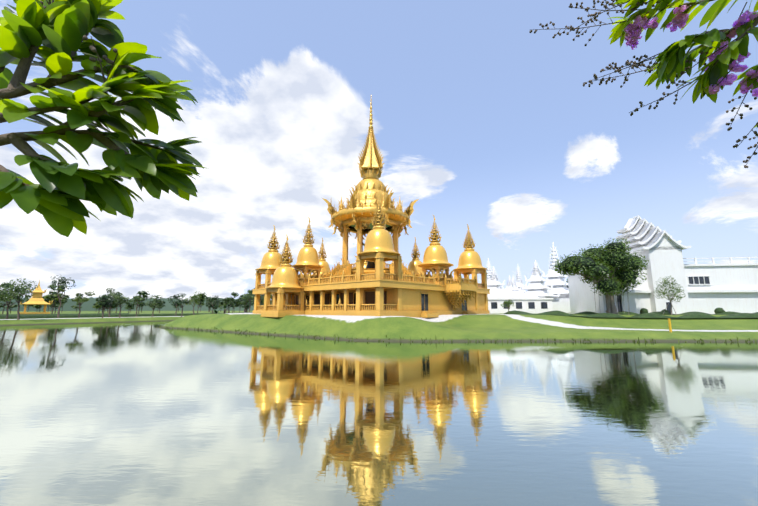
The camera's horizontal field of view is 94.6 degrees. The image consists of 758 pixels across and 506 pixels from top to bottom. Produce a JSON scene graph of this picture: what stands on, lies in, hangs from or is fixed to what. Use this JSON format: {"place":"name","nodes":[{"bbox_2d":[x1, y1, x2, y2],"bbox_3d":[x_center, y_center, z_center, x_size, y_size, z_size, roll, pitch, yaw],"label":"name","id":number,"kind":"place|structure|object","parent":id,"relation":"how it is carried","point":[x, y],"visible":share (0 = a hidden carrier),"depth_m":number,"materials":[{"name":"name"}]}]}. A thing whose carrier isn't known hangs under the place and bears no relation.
{"place":"outdoors","nodes":[
{"label":"outdoors","id":0,"kind":"place"},
{"bbox_2d":[0,0,207,236],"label":"tree","id":1,"kind":"object","parent":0,"point":[58,192],"depth_m":1.88,"materials":[{"name":"green plant"}]},
{"bbox_2d":[212,304,230,313],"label":"cycad","id":2,"kind":"object","parent":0,"point":[224,307],"depth_m":72.21,"materials":[{"name":"green plant"}]},
{"bbox_2d":[285,291,386,309],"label":"temple wall openings","id":3,"kind":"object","parent":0,"point":[369,297],"depth_m":51.22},
{"bbox_2d":[362,243,374,267],"bbox_3d":[-1.534,0.226,64.388,3.602,7.489,3.600,-8,-12,43],"label":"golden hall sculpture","id":4,"kind":"object","parent":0,"point":[370,264],"visible":0.17,"depth_m":63.50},
{"bbox_2d":[0,321,757,505],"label":"lake water","id":5,"kind":"structure","parent":0,"point":[147,413],"depth_m":10.51,"materials":[{"name":"blue liquid"}]},
{"bbox_2d":[0,311,757,341],"bbox_3d":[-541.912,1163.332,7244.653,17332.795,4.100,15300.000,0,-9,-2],"label":"terrain","id":6,"kind":"structure","parent":0,"point":[501,327],"depth_m":44.38,"materials":[{"name":"green plant"}]},
{"bbox_2d":[19,280,50,313],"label":"golden pavilion","id":7,"kind":"structure","parent":6,"relation":"on","point":[36,299],"depth_m":141.31,"materials":[{"name":"paint"}]},
{"bbox_2d":[0,297,260,310],"bbox_3d":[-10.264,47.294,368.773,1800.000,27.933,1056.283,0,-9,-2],"label":"tree line","id":8,"kind":"object","parent":6,"relation":"on","point":[86,306],"visible":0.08,"depth_m":421.09,"materials":[{"name":"green plant"}]},
{"bbox_2d":[0,275,271,319],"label":"avenue trees","id":9,"kind":"object","parent":6,"relation":"on","point":[216,303],"depth_m":112.53,"materials":[{"name":"green plant"}]},
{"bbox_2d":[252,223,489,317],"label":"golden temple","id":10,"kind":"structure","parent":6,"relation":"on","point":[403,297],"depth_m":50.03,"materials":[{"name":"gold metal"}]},
{"bbox_2d":[255,229,486,288],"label":"domes","id":11,"kind":"structure","parent":10,"relation":"on","point":[378,240],"depth_m":53.79,"materials":[{"name":"gold metal"}]},
{"bbox_2d":[294,223,466,310],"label":"temple windows","id":12,"kind":"structure","parent":10,"relation":"in","point":[370,226],"depth_m":56.21,"materials":[{"name":"brown glass"}]},
{"bbox_2d":[267,96,477,309],"bbox_3d":[-1.532,-10.995,64.002,34.572,42.360,31.928,-8,-12,43],"label":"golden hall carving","id":13,"kind":"object","parent":6,"relation":"on","point":[371,201],"visible":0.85,"depth_m":60.45},
{"bbox_2d":[0,307,757,318],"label":"hedges","id":14,"kind":"object","parent":6,"relation":"on","point":[644,313],"visible":0.88,"depth_m":52.05,"materials":[{"name":"green plant"}]},
{"bbox_2d":[156,325,756,341],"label":"grass tufts","id":15,"kind":"object","parent":6,"relation":"on","point":[651,340],"visible":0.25,"depth_m":36.21,"materials":[{"name":"green plant"}]},
{"bbox_2d":[471,243,568,296],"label":"white temple spires","id":16,"kind":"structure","parent":6,"relation":"on","point":[491,274],"depth_m":87.87,"materials":[{"name":"white paint"}]},
{"bbox_2d":[487,270,570,312],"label":"white temple","id":17,"kind":"structure","parent":6,"relation":"on","point":[561,302],"depth_m":84.20,"materials":[{"name":"paint"}]},
{"bbox_2d":[501,276,685,314],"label":"trees","id":18,"kind":"object","parent":6,"relation":"on","point":[672,283],"depth_m":51.05,"materials":[{"name":"green plant"}]},
{"bbox_2d":[553,238,648,314],"bbox_3d":[34.781,3.932,54.351,13.989,11.595,11.859,0,-9,-2],"label":"tree","id":19,"kind":"object","parent":6,"relation":"on","point":[602,261],"depth_m":51.53,"materials":[{"name":"green plant"}]},
{"bbox_2d":[488,215,757,313],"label":"white hall walls","id":20,"kind":"structure","parent":6,"relation":"on","point":[731,287],"depth_m":56.95,"materials":[{"name":"white paint"}]},
{"bbox_2d":[491,276,709,312],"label":"building windows","id":21,"kind":"structure","parent":20,"relation":"in","point":[531,305],"depth_m":57.96,"materials":[{"name":"grey glass"}]},
{"bbox_2d":[668,319,671,331],"bbox_3d":[32.669,8.164,39.242,0.184,1.640,0.184,0,-9,-2],"label":"marker post","id":22,"kind":"object","parent":6,"relation":"on","point":[669,323],"visible":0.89,"depth_m":39.21,"materials":[{"name":"yellow"}]},
{"bbox_2d":[0,0,757,300],"label":"sky","id":23,"kind":"structure","parent":0,"point":[488,122],"materials":[{"name":"blue"}]},
{"bbox_2d":[529,0,757,167],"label":"branch","id":24,"kind":"object","parent":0,"point":[671,59],"depth_m":2.60,"materials":[{"name":"green plant"}]}
]}

